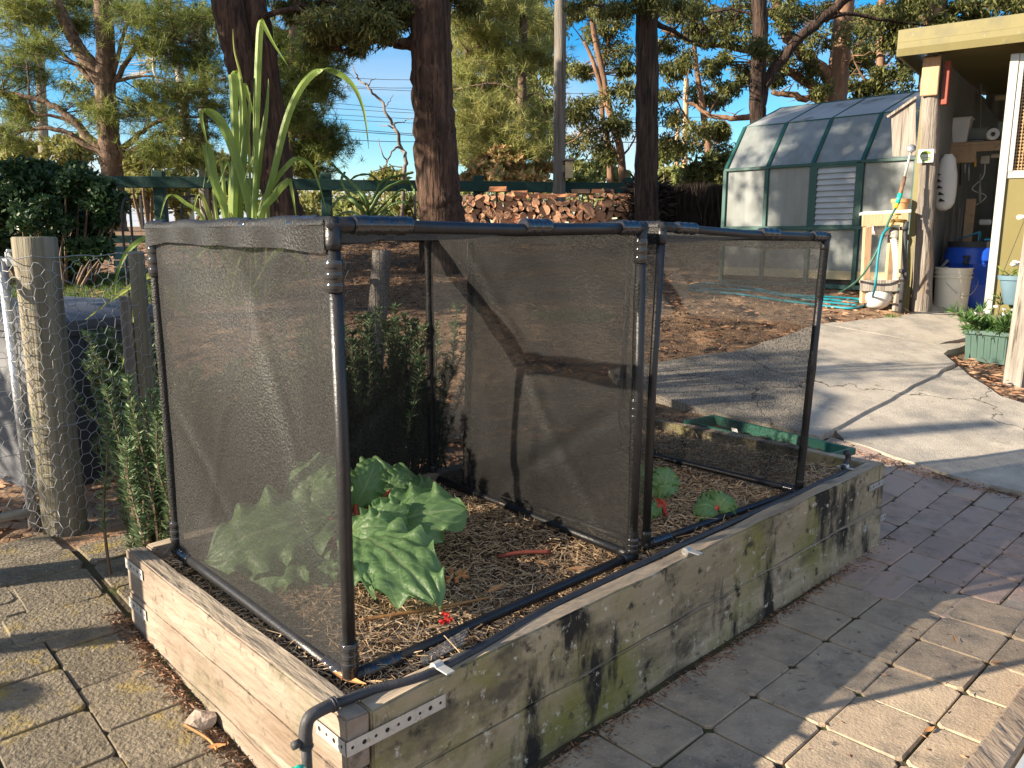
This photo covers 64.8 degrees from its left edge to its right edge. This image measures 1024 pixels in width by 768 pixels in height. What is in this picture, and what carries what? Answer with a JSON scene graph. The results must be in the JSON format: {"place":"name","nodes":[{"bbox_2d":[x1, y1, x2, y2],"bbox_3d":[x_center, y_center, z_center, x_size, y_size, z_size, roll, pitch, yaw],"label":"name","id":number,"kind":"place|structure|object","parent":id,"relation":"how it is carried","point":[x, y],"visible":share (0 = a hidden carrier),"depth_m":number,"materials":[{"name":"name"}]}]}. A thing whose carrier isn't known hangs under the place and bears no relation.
{"place":"outdoors","nodes":[
{"label":"outdoors","id":0,"kind":"place"},
{"bbox_2d":[0,533,247,767],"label":"lichen paving","id":1,"kind":"structure","parent":0,"point":[53,597],"depth_m":2.05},
{"bbox_2d":[184,709,216,730],"bbox_3d":[-0.737,0.798,1.918,0.075,0.047,0.053,0,11,0],"label":"stone","id":2,"kind":"object","parent":1,"relation":"on","point":[200,720],"visible":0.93,"depth_m":1.90,"materials":[{"name":"stone"}]},
{"bbox_2d":[183,723,217,750],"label":"twig","id":3,"kind":"object","parent":1,"relation":"on","point":[201,734],"visible":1,"depth_m":1.87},
{"bbox_2d":[0,0,1004,226],"label":"sky","id":4,"kind":"structure","parent":0,"point":[390,63],"materials":[{"name":"blue"}]},
{"bbox_2d":[0,227,1023,550],"bbox_3d":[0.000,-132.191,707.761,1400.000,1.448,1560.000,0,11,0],"label":"ground","id":5,"kind":"structure","parent":0,"point":[76,541],"depth_m":5.62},
{"bbox_2d":[0,134,55,162],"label":"bush","id":6,"kind":"object","parent":5,"relation":"on","point":[13,155],"visible":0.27,"depth_m":25.19,"materials":[{"name":"green plant"}]},
{"bbox_2d":[35,50,49,160],"bbox_3d":[-14.494,-7.494,25.047,0.498,5.379,0.327,0,11,0],"label":"power pole","id":7,"kind":"object","parent":5,"relation":"on","point":[44,133],"visible":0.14,"depth_m":24.81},
{"bbox_2d":[11,237,87,537],"bbox_3d":[-1.619,0.043,2.838,0.145,1.102,0.144,0,11,0],"label":"gate post","id":8,"kind":"object","parent":5,"relation":"on","point":[34,246],"visible":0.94,"depth_m":2.78,"materials":[{"name":"grey wood"}]},
{"bbox_2d":[0,249,39,530],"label":"gate","id":9,"kind":"structure","parent":8,"relation":"attached to","point":[14,514],"depth_m":2.82,"materials":[{"name":"metal"}]},
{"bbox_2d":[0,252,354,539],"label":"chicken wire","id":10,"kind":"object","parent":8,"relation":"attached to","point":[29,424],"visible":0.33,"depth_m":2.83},
{"bbox_2d":[0,154,133,286],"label":"hedge","id":11,"kind":"object","parent":5,"relation":"on","point":[37,195],"visible":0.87,"depth_m":7.69,"materials":[{"name":"green plant"}]},
{"bbox_2d":[35,131,99,167],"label":"bush","id":12,"kind":"object","parent":5,"relation":"on","point":[66,146],"visible":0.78,"depth_m":23.17,"materials":[{"name":"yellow plant"}]},
{"bbox_2d":[0,296,173,489],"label":"compost bin","id":13,"kind":"object","parent":5,"relation":"on","point":[7,434],"visible":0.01,"depth_m":3.42,"materials":[{"name":"plastic"}]},
{"bbox_2d":[0,0,238,230],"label":"pine tree","id":14,"kind":"object","parent":5,"relation":"on","point":[101,108],"visible":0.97,"depth_m":13.20,"materials":[{"name":"green plant"}]},
{"bbox_2d":[73,323,171,492],"bbox_3d":[-1.603,0.074,3.455,0.533,0.678,0.492,-4,11,-20],"label":"rosemary bush","id":15,"kind":"object","parent":5,"relation":"on","point":[102,352],"visible":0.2,"depth_m":3.33,"materials":[{"name":"green plant"}]},
{"bbox_2d":[113,240,137,272],"bbox_3d":[-4.170,-1.367,8.714,0.254,0.360,0.086,-3,11,-14],"label":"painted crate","id":16,"kind":"object","parent":5,"relation":"on","point":[119,249],"visible":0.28,"depth_m":8.71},
{"bbox_2d":[120,197,134,295],"bbox_3d":[-3.324,-1.150,7.064,0.068,0.944,0.351,-2,11,-12],"label":"poly hoop","id":17,"kind":"object","parent":5,"relation":"on","point":[122,224],"visible":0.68,"depth_m":6.92,"materials":[{"name":"plastic"}]},
{"bbox_2d":[119,296,144,501],"bbox_3d":[-1.478,0.067,3.156,0.040,0.817,0.022,-7,13,-34],"label":"timber stake","id":18,"kind":"object","parent":5,"relation":"on","point":[129,340],"visible":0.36,"depth_m":3.10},
{"bbox_2d":[56,4,220,218],"bbox_3d":[-9.329,-12.768,24.654,10.987,15.767,6.681,-2,11,-9],"label":"white gum tree","id":19,"kind":"object","parent":5,"relation":"on","point":[82,77],"visible":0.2,"depth_m":25.74,"materials":[{"name":"green plant"}]},
{"bbox_2d":[0,268,282,305],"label":"grass","id":20,"kind":"structure","parent":5,"relation":"on","point":[103,284],"depth_m":7.78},
{"bbox_2d":[128,251,157,455],"bbox_3d":[-1.423,0.007,3.151,0.060,1.037,0.060,0,11,0],"label":"fence post","id":21,"kind":"object","parent":5,"relation":"on","point":[141,294],"visible":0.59,"depth_m":3.09,"materials":[{"name":"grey wood"}]},
{"bbox_2d":[122,147,172,227],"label":"bush","id":22,"kind":"object","parent":5,"relation":"on","point":[129,170],"visible":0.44,"depth_m":20.74,"materials":[{"name":"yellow plant"}]},
{"bbox_2d":[142,140,220,220],"bbox_3d":[-9.162,-5.615,22.592,2.260,2.546,3.481,0,11,0],"label":"bush","id":23,"kind":"object","parent":5,"relation":"on","point":[173,201],"visible":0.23,"depth_m":21.57,"materials":[{"name":"green plant"}]},
{"bbox_2d":[198,30,209,220],"bbox_3d":[-8.799,-7.208,23.064,0.521,5.594,0.278,0,11,0],"label":"power pole","id":24,"kind":"object","parent":5,"relation":"on","point":[205,192],"visible":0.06,"depth_m":23.28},
{"bbox_2d":[94,358,332,574],"bbox_3d":[-0.910,0.257,2.664,0.425,0.698,0.784,9,14,39],"label":"rosemary bush","id":25,"kind":"object","parent":5,"relation":"on","point":[151,509],"visible":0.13,"depth_m":2.46,"materials":[{"name":"green plant"}]},
{"bbox_2d":[191,149,259,219],"bbox_3d":[-8.385,-5.789,23.842,2.698,2.398,1.684,2,11,11],"label":"bush","id":26,"kind":"object","parent":5,"relation":"on","point":[223,154],"visible":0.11,"depth_m":23.62,"materials":[{"name":"green plant"}]},
{"bbox_2d":[85,19,368,369],"bbox_3d":[-1.290,-0.874,3.511,0.911,1.531,1.117,3,11,18],"label":"lemongrass clump","id":27,"kind":"object","parent":5,"relation":"on","point":[236,136],"visible":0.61,"depth_m":3.83,"materials":[{"name":"plant"}]},
{"bbox_2d":[211,0,319,270],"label":"leaning trunk tree","id":28,"kind":"object","parent":5,"relation":"on","point":[238,19],"visible":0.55,"depth_m":8.50,"materials":[{"name":"brown plant"}]},
{"bbox_2d":[299,190,335,215],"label":"bush","id":29,"kind":"object","parent":5,"relation":"on","point":[311,210],"visible":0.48,"depth_m":21.71,"materials":[{"name":"green plant"}]},
{"bbox_2d":[270,10,367,206],"bbox_3d":[-2.673,-5.582,10.768,3.751,7.242,3.324,-9,14,-41],"label":"pine tree","id":30,"kind":"object","parent":5,"relation":"on","point":[317,144],"visible":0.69,"depth_m":11.30,"materials":[{"name":"green plant"}]},
{"bbox_2d":[76,171,633,242],"bbox_3d":[-1.853,-2.508,11.763,8.497,1.092,0.202,-2,11,-9],"label":"rail fence","id":31,"kind":"object","parent":5,"relation":"on","point":[159,182],"visible":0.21,"depth_m":11.50,"materials":[{"name":"green paint"}]},
{"bbox_2d":[333,192,381,215],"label":"bush","id":32,"kind":"object","parent":5,"relation":"on","point":[342,205],"visible":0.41,"depth_m":19.88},
{"bbox_2d":[125,178,616,211],"bbox_3d":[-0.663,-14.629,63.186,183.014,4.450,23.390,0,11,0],"label":"wood","id":33,"kind":"object","parent":5,"relation":"on","point":[388,194],"visible":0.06,"depth_m":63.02,"materials":[{"name":"wood"}]},
{"bbox_2d":[266,0,490,273],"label":"stringybark tree","id":34,"kind":"object","parent":5,"relation":"on","point":[357,28],"visible":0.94,"depth_m":8.42,"materials":[{"name":"brown plant"}]},
{"bbox_2d":[329,162,415,215],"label":"dragonfruit cactus","id":35,"kind":"object","parent":34,"relation":"attached to","point":[366,203],"visible":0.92,"depth_m":8.92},
{"bbox_2d":[368,250,390,406],"bbox_3d":[-0.663,-0.153,3.893,0.188,0.973,0.095,0,11,0],"label":"fence post","id":36,"kind":"object","parent":5,"relation":"on","point":[379,285],"visible":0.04,"depth_m":3.79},
{"bbox_2d":[352,65,411,215],"bbox_3d":[-2.071,-3.893,12.992,0.968,2.396,0.421,0,11,0],"label":"dead tree","id":37,"kind":"object","parent":5,"relation":"on","point":[400,147],"visible":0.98,"depth_m":12.94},
{"bbox_2d":[366,165,412,206],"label":"bush","id":38,"kind":"object","parent":5,"relation":"on","point":[380,175],"visible":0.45,"depth_m":37.03,"materials":[{"name":"green plant"}]},
{"bbox_2d":[374,191,419,219],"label":"bush","id":39,"kind":"object","parent":5,"relation":"on","point":[395,208],"visible":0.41,"depth_m":17.64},
{"bbox_2d":[459,143,552,221],"bbox_3d":[-0.118,-3.759,15.454,2.044,1.662,2.165,0,11,0],"label":"photinia bush","id":40,"kind":"object","parent":5,"relation":"on","point":[511,167],"visible":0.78,"depth_m":14.96,"materials":[{"name":"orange plant"}]},
{"bbox_2d":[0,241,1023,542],"bbox_3d":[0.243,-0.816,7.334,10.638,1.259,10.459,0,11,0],"label":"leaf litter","id":41,"kind":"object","parent":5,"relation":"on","point":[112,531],"visible":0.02,"depth_m":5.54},
{"bbox_2d":[451,0,573,216],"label":"gum tree","id":42,"kind":"object","parent":5,"relation":"on","point":[550,103],"visible":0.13,"depth_m":21.07,"materials":[{"name":"green plant"}]},
{"bbox_2d":[451,0,578,201],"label":"pine tree","id":43,"kind":"object","parent":5,"relation":"on","point":[524,55],"visible":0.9,"depth_m":15.70,"materials":[{"name":"green plant"}]},
{"bbox_2d":[553,0,565,213],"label":"timber pole","id":44,"kind":"object","parent":5,"relation":"on","point":[559,149],"visible":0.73,"depth_m":11.68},
{"bbox_2d":[562,158,574,178],"bbox_3d":[0.814,-3.151,11.812,0.200,0.275,0.170,0,11,0],"label":"nest box","id":45,"kind":"object","parent":44,"relation":"attached to","point":[567,168],"visible":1,"depth_m":11.77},
{"bbox_2d":[543,0,635,205],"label":"gum tree","id":46,"kind":"object","parent":5,"relation":"on","point":[605,151],"visible":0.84,"depth_m":13.30,"materials":[{"name":"green plant"}]},
{"bbox_2d":[565,155,632,212],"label":"bush","id":47,"kind":"object","parent":5,"relation":"on","point":[586,171],"visible":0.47,"depth_m":18.05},
{"bbox_2d":[561,0,711,220],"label":"stringybark tree","id":48,"kind":"object","parent":5,"relation":"on","point":[648,13],"visible":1,"depth_m":10.21,"materials":[{"name":"brown plant"}]},
{"bbox_2d":[611,170,688,221],"bbox_3d":[1.883,-2.290,11.064,1.039,1.267,1.013,-9,14,-40],"label":"brush heap","id":49,"kind":"object","parent":5,"relation":"on","point":[664,200],"visible":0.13,"depth_m":10.90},
{"bbox_2d":[658,146,687,186],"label":"bush","id":50,"kind":"object","parent":5,"relation":"on","point":[673,171],"visible":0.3,"depth_m":20.67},
{"bbox_2d":[682,78,688,166],"bbox_3d":[4.553,-5.986,21.261,0.204,3.905,0.162,0,11,0],"label":"power pole","id":51,"kind":"object","parent":5,"relation":"on","point":[685,108],"visible":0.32,"depth_m":20.99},
{"bbox_2d":[665,181,722,227],"bbox_3d":[2.486,-2.382,11.143,1.487,0.850,0.443,3,11,16],"label":"brush fence","id":52,"kind":"object","parent":5,"relation":"on","point":[700,204],"visible":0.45,"depth_m":11.04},
{"bbox_2d":[658,32,735,164],"bbox_3d":[2.305,-7.694,16.129,7.048,9.175,3.453,0,11,0],"label":"gum tree","id":53,"kind":"object","parent":5,"relation":"on","point":[710,133],"visible":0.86,"depth_m":16.23,"materials":[{"name":"green plant"}]},
{"bbox_2d":[675,147,731,186],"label":"bush","id":54,"kind":"object","parent":5,"relation":"on","point":[710,167],"visible":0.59,"depth_m":13.66,"materials":[{"name":"green plant"}]},
{"bbox_2d":[658,0,887,131],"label":"gum tree","id":55,"kind":"object","parent":5,"relation":"on","point":[833,75],"visible":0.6,"depth_m":12.95,"materials":[{"name":"green plant"}]},
{"bbox_2d":[691,226,890,308],"bbox_3d":[2.374,-1.109,7.513,0.904,0.700,2.341,-7,13,-33],"label":"garden hose","id":56,"kind":"object","parent":5,"relation":"on","point":[876,275],"visible":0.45,"depth_m":7.00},
{"bbox_2d":[691,207,896,301],"bbox_3d":[2.498,-1.209,7.543,0.879,0.816,2.160,-9,14,-39],"label":"garden hose","id":57,"kind":"object","parent":5,"relation":"on","point":[872,259],"visible":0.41,"depth_m":6.65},
{"bbox_2d":[678,0,929,123],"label":"gum tree","id":58,"kind":"object","parent":5,"relation":"on","point":[757,79],"visible":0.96,"depth_m":11.37,"materials":[{"name":"green plant"}]},
{"bbox_2d":[718,90,999,292],"bbox_3d":[3.877,-2.096,8.849,2.474,1.970,2.035,-10,14,-42],"label":"greenhouse","id":59,"kind":"object","parent":5,"relation":"on","point":[834,168],"visible":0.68,"depth_m":8.11,"materials":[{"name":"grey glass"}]},
{"bbox_2d":[809,161,861,225],"bbox_3d":[3.152,-1.836,7.871,0.031,0.615,0.488,-10,14,-42],"label":"louvre window","id":60,"kind":"structure","parent":59,"relation":"in","point":[835,189],"depth_m":7.87,"materials":[{"name":"white glass"}]},
{"bbox_2d":[825,0,922,98],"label":"gum tree","id":61,"kind":"object","parent":5,"relation":"on","point":[881,75],"visible":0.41,"depth_m":15.22,"materials":[{"name":"green plant"}]},
{"bbox_2d":[863,291,891,308],"bbox_3d":[3.153,-0.741,6.983,0.250,0.170,0.250,0,11,0],"label":"round pot","id":62,"kind":"object","parent":5,"relation":"on","point":[880,299],"visible":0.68,"depth_m":6.89,"materials":[{"name":"white plastic"}]},
{"bbox_2d":[859,209,911,310],"bbox_3d":[3.206,-1.078,7.026,0.380,0.850,0.477,4,11,18],"label":"sink bench","id":63,"kind":"object","parent":5,"relation":"on","point":[876,221],"visible":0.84,"depth_m":6.85,"materials":[{"name":"beige wood"}]},
{"bbox_2d":[891,199,910,209],"bbox_3d":[3.290,-1.520,6.837,0.156,0.090,0.156,0,11,0],"label":"terracotta pot","id":64,"kind":"object","parent":63,"relation":"on","point":[903,204],"visible":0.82,"depth_m":6.79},
{"bbox_2d":[888,214,908,312],"bbox_3d":[3.173,-0.992,6.669,0.212,0.814,0.090,0,11,0],"label":"standpipe","id":65,"kind":"object","parent":5,"relation":"on","point":[904,228],"visible":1,"depth_m":6.66,"materials":[{"name":"beige metal"}]},
{"bbox_2d":[941,208,950,264],"bbox_3d":[4.025,-1.196,7.518,0.036,0.946,0.030,8,13,36],"label":"plank","id":66,"kind":"object","parent":5,"relation":"on","point":[946,229],"visible":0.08,"depth_m":7.47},
{"bbox_2d":[892,0,1023,89],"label":"gum tree","id":67,"kind":"object","parent":5,"relation":"on","point":[932,12],"visible":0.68,"depth_m":11.25,"materials":[{"name":"green plant"}]},
{"bbox_2d":[955,207,963,240],"bbox_3d":[4.108,-1.167,7.460,0.042,0.910,0.030,8,13,36],"label":"plank","id":68,"kind":"object","parent":5,"relation":"on","point":[960,222],"visible":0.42,"depth_m":7.39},
{"bbox_2d":[896,13,1023,312],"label":"shed","id":69,"kind":"structure","parent":5,"relation":"on","point":[958,65],"depth_m":6.76,"materials":[{"name":"beige wood"}]},
{"bbox_2d":[891,100,915,156],"bbox_3d":[3.351,-2.190,6.899,0.222,0.468,0.012,8,13,36],"label":"plywood infill","id":70,"kind":"object","parent":69,"relation":"attached to","point":[903,122],"visible":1,"depth_m":6.90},
{"bbox_2d":[894,144,915,207],"bbox_3d":[3.216,-1.702,6.627,0.166,0.517,0.058,-4,11,-19],"label":"spray wand","id":71,"kind":"object","parent":69,"relation":"attached to","point":[911,148],"visible":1,"depth_m":6.62,"materials":[{"name":"metal"}]},
{"bbox_2d":[917,149,933,162],"bbox_3d":[3.410,-1.879,6.654,0.118,0.105,0.013,8,13,36],"label":"post sign","id":72,"kind":"object","parent":69,"relation":"attached to","point":[925,155],"visible":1,"depth_m":6.65,"materials":[{"name":"white plastic"}]},
{"bbox_2d":[936,154,957,210],"bbox_3d":[3.748,-1.742,6.979,0.180,0.475,0.117,8,13,36],"label":"hanging bag","id":73,"kind":"object","parent":69,"relation":"hanging from","point":[947,184],"visible":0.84,"depth_m":6.95,"materials":[{"name":"white plastic"}]},
{"bbox_2d":[950,140,1010,162],"bbox_3d":[4.266,-2.072,7.230,0.914,0.176,0.305,8,13,36],"label":"shelf","id":74,"kind":"object","parent":69,"relation":"attached to","point":[963,152],"visible":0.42,"depth_m":7.18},
{"bbox_2d":[952,116,974,142],"bbox_3d":[4.038,-2.277,7.254,0.176,0.215,0.176,8,13,36],"label":"plastic tub","id":75,"kind":"object","parent":74,"relation":"on","point":[961,128],"visible":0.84,"depth_m":7.20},
{"bbox_2d":[968,127,990,141],"bbox_3d":[4.215,-2.240,7.303,0.196,0.126,0.200,8,13,36],"label":"plastic tray","id":76,"kind":"object","parent":74,"relation":"on","point":[977,134],"visible":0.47,"depth_m":7.24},
{"bbox_2d":[985,128,999,140],"bbox_3d":[4.213,-2.188,7.086,0.099,0.099,0.100,4,11,20],"label":"paper roll","id":77,"kind":"object","parent":74,"relation":"on","point":[992,134],"visible":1,"depth_m":7.05,"materials":[{"name":"white paper"}]},
{"bbox_2d":[980,154,999,163],"bbox_3d":[4.366,-2.051,7.351,0.170,0.082,0.050,8,13,36],"label":"power box","id":78,"kind":"object","parent":69,"relation":"attached to","point":[984,159],"visible":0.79,"depth_m":7.35,"materials":[{"name":"white plastic"}]},
{"bbox_2d":[983,53,1023,314],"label":"shed door","id":79,"kind":"structure","parent":69,"relation":"attached to","point":[1008,218],"depth_m":6.41,"materials":[{"name":"green paint"}]},
{"bbox_2d":[992,178,1023,314],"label":"door panel","id":80,"kind":"structure","parent":79,"relation":"in","point":[1013,205],"depth_m":6.45,"materials":[{"name":"green paint"}]},
{"bbox_2d":[997,221,1023,304],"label":"hanging pot","id":81,"kind":"object","parent":69,"relation":"hanging from","point":[1008,282],"visible":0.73,"depth_m":5.54,"materials":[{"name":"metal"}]},
{"bbox_2d":[962,199,975,241],"bbox_3d":[4.165,-1.196,7.410,0.076,0.984,0.030,8,13,36],"label":"plank","id":82,"kind":"object","parent":5,"relation":"on","point":[969,216],"visible":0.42,"depth_m":7.34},
{"bbox_2d":[943,292,1012,364],"bbox_3d":[3.435,-0.432,5.718,0.645,0.554,0.580,0,11,0],"label":"planter trough","id":83,"kind":"object","parent":5,"relation":"on","point":[986,337],"visible":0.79,"depth_m":5.67,"materials":[{"name":"plastic"}]},
{"bbox_2d":[1002,235,1023,387],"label":"veranda post","id":84,"kind":"object","parent":5,"relation":"on","point":[1014,369],"visible":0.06,"depth_m":5.25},
{"bbox_2d":[0,438,1023,767],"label":"brick paving","id":85,"kind":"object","parent":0,"point":[126,610],"visible":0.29,"depth_m":2.22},
{"bbox_2d":[262,304,465,473],"bbox_3d":[-0.504,0.120,3.021,0.987,0.828,0.561,-7,13,-32],"label":"rosemary bush","id":86,"kind":"object","parent":85,"relation":"on","point":[422,358],"visible":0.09,"depth_m":2.96,"materials":[{"name":"green plant"}]},
{"bbox_2d":[125,420,885,767],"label":"raised bed","id":87,"kind":"object","parent":85,"relation":"on","point":[531,692],"visible":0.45,"depth_m":2.00,"materials":[{"name":"wood"}]},
{"bbox_2d":[207,455,466,611],"bbox_3d":[-0.485,0.405,2.235,0.714,0.330,0.696,0,11,0],"label":"rhubarb plant","id":88,"kind":"object","parent":87,"relation":"on","point":[404,520],"visible":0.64,"depth_m":2.22,"materials":[{"name":"green plant"}]},
{"bbox_2d":[144,215,648,688],"bbox_3d":[-0.312,0.028,2.245,1.014,0.949,1.033,-10,14,-42],"label":"netting cage","id":89,"kind":"object","parent":87,"relation":"on","point":[215,323],"visible":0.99,"depth_m":2.19,"materials":[{"name":"grey"}]},
{"bbox_2d":[162,431,840,702],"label":"straw mulch","id":90,"kind":"object","parent":87,"relation":"on","point":[483,607],"visible":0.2,"depth_m":2.25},
{"bbox_2d":[359,596,489,621],"bbox_3d":[-0.207,0.548,1.962,0.328,0.018,0.025,-4,11,-19],"label":"stick","id":91,"kind":"object","parent":90,"relation":"on","point":[402,613],"visible":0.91,"depth_m":1.95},
{"bbox_2d":[420,628,468,665],"bbox_3d":[-0.142,0.574,1.764,0.150,0.027,0.038,-10,14,-42],"label":"bark strip","id":92,"kind":"object","parent":90,"relation":"on","point":[457,640],"visible":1,"depth_m":1.76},
{"bbox_2d":[445,567,467,582],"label":"dead leaf","id":93,"kind":"object","parent":90,"relation":"on","point":[459,573],"visible":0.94,"depth_m":2.14,"materials":[{"name":"brown plant"}]},
{"bbox_2d":[497,550,550,558],"bbox_3d":[0.035,0.487,2.318,0.156,0.019,0.019,-1,11,-7],"label":"stick","id":94,"kind":"object","parent":90,"relation":"on","point":[513,553],"visible":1,"depth_m":2.31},
{"bbox_2d":[290,450,853,767],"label":"irrigation pipe","id":95,"kind":"object","parent":87,"relation":"attached to","point":[303,743],"visible":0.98,"depth_m":1.74,"materials":[{"name":"plastic"}]},
{"bbox_2d":[462,220,831,550],"bbox_3d":[0.442,-0.078,2.803,0.862,0.946,0.917,-10,15,-43],"label":"netting cage","id":96,"kind":"object","parent":87,"relation":"on","point":[661,234],"visible":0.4,"depth_m":2.89,"materials":[{"name":"grey"}]},
{"bbox_2d":[639,465,679,520],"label":"rhubarb plant","id":97,"kind":"object","parent":87,"relation":"on","point":[665,482],"visible":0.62,"depth_m":2.61,"materials":[{"name":"green plant"}]},
{"bbox_2d":[693,488,737,520],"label":"rhubarb plant","id":98,"kind":"object","parent":87,"relation":"on","point":[710,503],"visible":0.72,"depth_m":2.60,"materials":[{"name":"green plant"}]},
{"bbox_2d":[102,441,1023,767],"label":"paving litter","id":99,"kind":"object","parent":85,"relation":"on","point":[184,695],"visible":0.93,"depth_m":2.19,"materials":[{"name":"brown plant"}]},
{"bbox_2d":[545,571,1023,767],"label":"paving","id":100,"kind":"structure","parent":0,"point":[783,716],"depth_m":2.16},
{"bbox_2d":[962,684,1023,767],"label":"edging sleeper","id":101,"kind":"object","parent":100,"relation":"on","point":[1001,745],"depth_m":1.82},
{"bbox_2d":[646,324,964,439],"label":"concrete path","id":102,"kind":"structure","parent":0,"point":[858,374],"depth_m":5.23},
{"bbox_2d":[824,301,1000,344],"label":"concrete path","id":103,"kind":"structure","parent":0,"point":[936,325],"depth_m":6.37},
{"bbox_2d":[934,267,978,309],"bbox_3d":[3.890,-0.838,7.101,0.341,0.370,0.316,0,11,0],"label":"bucket","id":104,"kind":"object","parent":103,"relation":"on","point":[952,286],"visible":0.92,"depth_m":7.00,"materials":[{"name":"beige plastic"}]},
{"bbox_2d":[942,241,990,307],"bbox_3d":[4.131,-0.986,7.255,0.484,0.580,0.484,0,11,0],"label":"plastic drum","id":105,"kind":"object","parent":103,"relation":"on","point":[972,254],"visible":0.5,"depth_m":7.05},
{"bbox_2d":[826,438,1023,631],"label":"brick paving","id":106,"kind":"structure","parent":0,"point":[1003,575],"depth_m":3.19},
{"bbox_2d":[835,366,1023,495],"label":"concrete path","id":107,"kind":"structure","parent":0,"point":[958,423],"depth_m":4.38,"materials":[{"name":"concrete"}]},
{"bbox_3d":[1.044,-2.272,11.282,0.118,0.080,0.324,0,11,0],"label":"firewood log","id":108,"kind":"object","parent":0,"visible":0},
{"bbox_2d":[582,213,590,219],"bbox_3d":[0.998,-2.333,11.246,0.096,0.100,0.348,-2,11,-12],"label":"firewood log","id":109,"kind":"object","parent":108,"relation":"on","point":[585,216],"visible":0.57,"depth_m":11.09,"materials":[{"name":"brown wood"}]},
{"bbox_2d":[579,204,594,217],"bbox_3d":[1.004,-2.400,11.230,0.217,0.187,0.355,-2,11,-8],"label":"firewood log","id":110,"kind":"object","parent":109,"relation":"on","point":[589,210],"visible":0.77,"depth_m":11.07,"materials":[{"name":"brown wood"}]},
{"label":"paver stand","id":111,"kind":"object","parent":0,"visible":0},
{"bbox_2d":[684,415,855,455],"bbox_3d":[1.177,0.305,3.784,0.222,0.155,0.802,-7,13,-34],"label":"planter trough","id":112,"kind":"object","parent":111,"relation":"on","point":[823,445],"visible":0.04,"depth_m":3.62,"materials":[{"name":"plastic"}]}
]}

